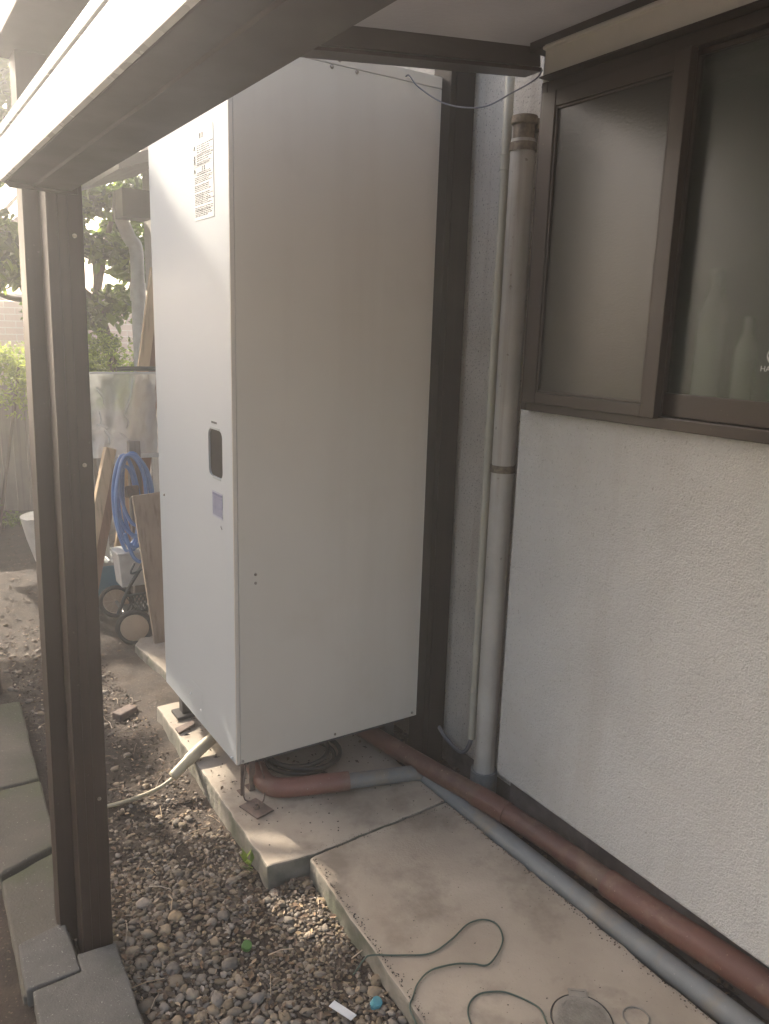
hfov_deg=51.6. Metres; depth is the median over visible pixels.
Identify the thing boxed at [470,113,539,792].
downpipe
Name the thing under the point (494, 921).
grit
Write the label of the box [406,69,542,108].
thin wire
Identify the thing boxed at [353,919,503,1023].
green wire
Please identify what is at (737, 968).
brown pipe
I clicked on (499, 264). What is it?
conduit pipe
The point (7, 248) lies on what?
camellia tree
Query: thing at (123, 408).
plastic sheet
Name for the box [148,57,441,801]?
equipment cabinet
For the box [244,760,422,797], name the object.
drain pipe
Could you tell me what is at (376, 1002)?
plastic stopper
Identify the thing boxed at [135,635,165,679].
concrete pad
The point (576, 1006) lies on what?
drain cover
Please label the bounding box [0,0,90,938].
carport frame
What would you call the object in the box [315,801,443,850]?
joint dirt
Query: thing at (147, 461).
wooden plank
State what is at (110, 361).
shrub
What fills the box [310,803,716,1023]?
concrete path
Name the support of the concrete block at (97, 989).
on the soil
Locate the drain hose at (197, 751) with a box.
[169,733,216,780]
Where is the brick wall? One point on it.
(11, 326)
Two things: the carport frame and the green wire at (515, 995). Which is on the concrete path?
the green wire at (515, 995)
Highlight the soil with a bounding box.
[0,481,763,1023]
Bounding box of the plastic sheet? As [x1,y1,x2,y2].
[89,366,158,457]
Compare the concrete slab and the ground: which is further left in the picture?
the ground
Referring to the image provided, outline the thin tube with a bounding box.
[107,777,173,807]
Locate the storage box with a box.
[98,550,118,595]
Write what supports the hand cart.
on the soil
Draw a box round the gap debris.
[394,723,768,1023]
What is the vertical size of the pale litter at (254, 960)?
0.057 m
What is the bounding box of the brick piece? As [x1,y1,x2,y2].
[112,704,136,721]
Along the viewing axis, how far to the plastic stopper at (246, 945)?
2.01 m
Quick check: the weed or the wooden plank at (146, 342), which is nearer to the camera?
the weed
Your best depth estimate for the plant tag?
1.79 m
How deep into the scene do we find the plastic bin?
4.08 m
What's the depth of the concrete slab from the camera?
2.49 m
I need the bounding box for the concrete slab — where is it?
[157,702,443,890]
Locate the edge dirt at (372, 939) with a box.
[313,859,428,1019]
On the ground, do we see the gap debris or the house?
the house
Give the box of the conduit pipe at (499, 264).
[468,76,514,739]
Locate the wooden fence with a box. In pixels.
[0,384,32,510]
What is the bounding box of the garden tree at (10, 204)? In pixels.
[3,65,17,222]
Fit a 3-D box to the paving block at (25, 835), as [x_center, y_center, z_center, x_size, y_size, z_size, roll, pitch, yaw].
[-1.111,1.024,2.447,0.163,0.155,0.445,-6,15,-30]
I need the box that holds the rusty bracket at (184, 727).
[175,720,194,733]
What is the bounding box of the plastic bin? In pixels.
[110,545,144,587]
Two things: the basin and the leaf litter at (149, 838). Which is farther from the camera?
the basin
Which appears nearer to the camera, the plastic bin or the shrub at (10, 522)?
the plastic bin
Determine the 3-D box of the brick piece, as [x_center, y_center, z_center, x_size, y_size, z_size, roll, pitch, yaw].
[-1.040,0.806,3.188,0.050,0.035,0.090,9,14,28]
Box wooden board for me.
[131,492,164,643]
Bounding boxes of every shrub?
[0,340,27,532]
[0,498,21,528]
[23,317,133,485]
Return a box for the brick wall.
[0,293,133,458]
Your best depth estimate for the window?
1.78 m
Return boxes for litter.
[0,506,147,676]
[0,625,309,956]
[3,628,387,1023]
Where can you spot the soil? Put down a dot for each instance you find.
(144, 685)
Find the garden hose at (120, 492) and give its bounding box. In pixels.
[111,451,153,563]
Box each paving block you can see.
[0,702,38,790]
[0,782,51,888]
[2,854,77,1004]
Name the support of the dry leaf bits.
on the soil
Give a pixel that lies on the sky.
(7, 194)
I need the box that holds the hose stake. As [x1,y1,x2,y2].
[127,440,146,612]
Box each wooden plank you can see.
[94,447,115,544]
[97,465,114,589]
[114,267,153,546]
[128,335,156,541]
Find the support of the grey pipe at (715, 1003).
on the concrete path
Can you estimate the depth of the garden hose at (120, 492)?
4.02 m
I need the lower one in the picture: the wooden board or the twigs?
the twigs
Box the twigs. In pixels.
[33,697,362,1023]
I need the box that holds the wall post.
[408,69,475,761]
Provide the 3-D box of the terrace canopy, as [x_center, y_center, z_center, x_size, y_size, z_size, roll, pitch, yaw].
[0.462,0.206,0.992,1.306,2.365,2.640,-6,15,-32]
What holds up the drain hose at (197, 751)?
on the concrete slab
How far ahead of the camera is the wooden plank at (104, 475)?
4.20 m
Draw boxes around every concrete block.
[19,924,80,1006]
[33,943,143,1023]
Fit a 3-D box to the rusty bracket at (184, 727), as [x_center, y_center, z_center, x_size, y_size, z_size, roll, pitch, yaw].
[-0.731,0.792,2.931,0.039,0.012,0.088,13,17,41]
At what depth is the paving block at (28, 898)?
2.10 m
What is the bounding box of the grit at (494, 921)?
[393,816,646,1023]
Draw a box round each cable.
[266,740,341,775]
[438,725,472,753]
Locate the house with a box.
[82,0,768,1020]
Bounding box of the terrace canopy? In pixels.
[0,0,656,952]
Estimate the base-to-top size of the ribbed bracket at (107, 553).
0.760 m
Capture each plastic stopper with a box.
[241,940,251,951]
[370,996,381,1009]
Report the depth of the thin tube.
2.60 m
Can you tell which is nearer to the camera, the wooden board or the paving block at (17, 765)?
the paving block at (17, 765)
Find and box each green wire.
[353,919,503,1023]
[467,990,547,1023]
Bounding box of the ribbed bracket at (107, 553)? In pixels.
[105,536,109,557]
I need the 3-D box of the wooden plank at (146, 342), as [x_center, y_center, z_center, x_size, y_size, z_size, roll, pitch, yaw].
[-1.420,-0.483,4.534,0.347,1.760,0.048,-1,13,-12]
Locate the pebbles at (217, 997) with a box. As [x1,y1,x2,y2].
[0,616,407,1023]
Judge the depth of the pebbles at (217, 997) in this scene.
2.02 m
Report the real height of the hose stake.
0.960 m
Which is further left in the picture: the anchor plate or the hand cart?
the hand cart
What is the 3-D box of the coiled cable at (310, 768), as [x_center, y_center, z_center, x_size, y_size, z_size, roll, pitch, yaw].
[-0.282,0.821,2.739,0.276,0.056,0.266,-6,15,-32]
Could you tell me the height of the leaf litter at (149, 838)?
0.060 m
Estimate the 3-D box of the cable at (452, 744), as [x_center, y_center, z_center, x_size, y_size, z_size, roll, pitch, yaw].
[0.200,0.750,2.833,0.024,0.127,0.391,-6,15,-30]
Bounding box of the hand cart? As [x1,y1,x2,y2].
[99,563,151,644]
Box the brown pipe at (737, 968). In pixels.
[356,728,768,1009]
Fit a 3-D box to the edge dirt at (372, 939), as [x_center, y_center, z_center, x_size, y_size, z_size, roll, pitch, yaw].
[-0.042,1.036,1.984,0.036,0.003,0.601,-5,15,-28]
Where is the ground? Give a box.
[2,457,152,480]
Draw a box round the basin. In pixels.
[20,511,35,560]
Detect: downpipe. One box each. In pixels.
[112,191,150,492]
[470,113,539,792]
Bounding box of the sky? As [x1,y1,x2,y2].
[0,104,141,300]
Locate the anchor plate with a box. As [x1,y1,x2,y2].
[239,798,273,818]
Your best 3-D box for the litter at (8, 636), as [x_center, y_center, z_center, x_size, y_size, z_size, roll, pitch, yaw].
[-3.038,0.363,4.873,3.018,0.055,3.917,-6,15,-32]
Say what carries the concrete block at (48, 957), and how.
on the soil
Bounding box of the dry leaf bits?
[177,718,744,1003]
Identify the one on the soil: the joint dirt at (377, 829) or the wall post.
the wall post
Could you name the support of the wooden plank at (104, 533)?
on the soil
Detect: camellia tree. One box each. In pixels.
[0,57,19,281]
[0,174,152,479]
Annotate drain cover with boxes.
[550,988,613,1023]
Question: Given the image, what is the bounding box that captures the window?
[520,7,768,443]
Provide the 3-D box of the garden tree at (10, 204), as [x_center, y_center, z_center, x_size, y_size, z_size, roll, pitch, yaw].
[-4.025,-3.911,6.405,4.041,7.659,2.758,-6,15,-32]
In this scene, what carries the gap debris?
on the soil
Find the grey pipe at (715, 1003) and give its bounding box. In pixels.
[421,776,764,1023]
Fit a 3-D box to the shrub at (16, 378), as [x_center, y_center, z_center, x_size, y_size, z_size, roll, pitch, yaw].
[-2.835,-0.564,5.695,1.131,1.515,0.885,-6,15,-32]
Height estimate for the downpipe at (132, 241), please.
2.381 m
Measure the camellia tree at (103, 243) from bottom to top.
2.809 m
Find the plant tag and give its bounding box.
[329,1000,355,1020]
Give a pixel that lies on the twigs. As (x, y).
(170, 888)
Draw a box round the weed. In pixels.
[239,849,253,871]

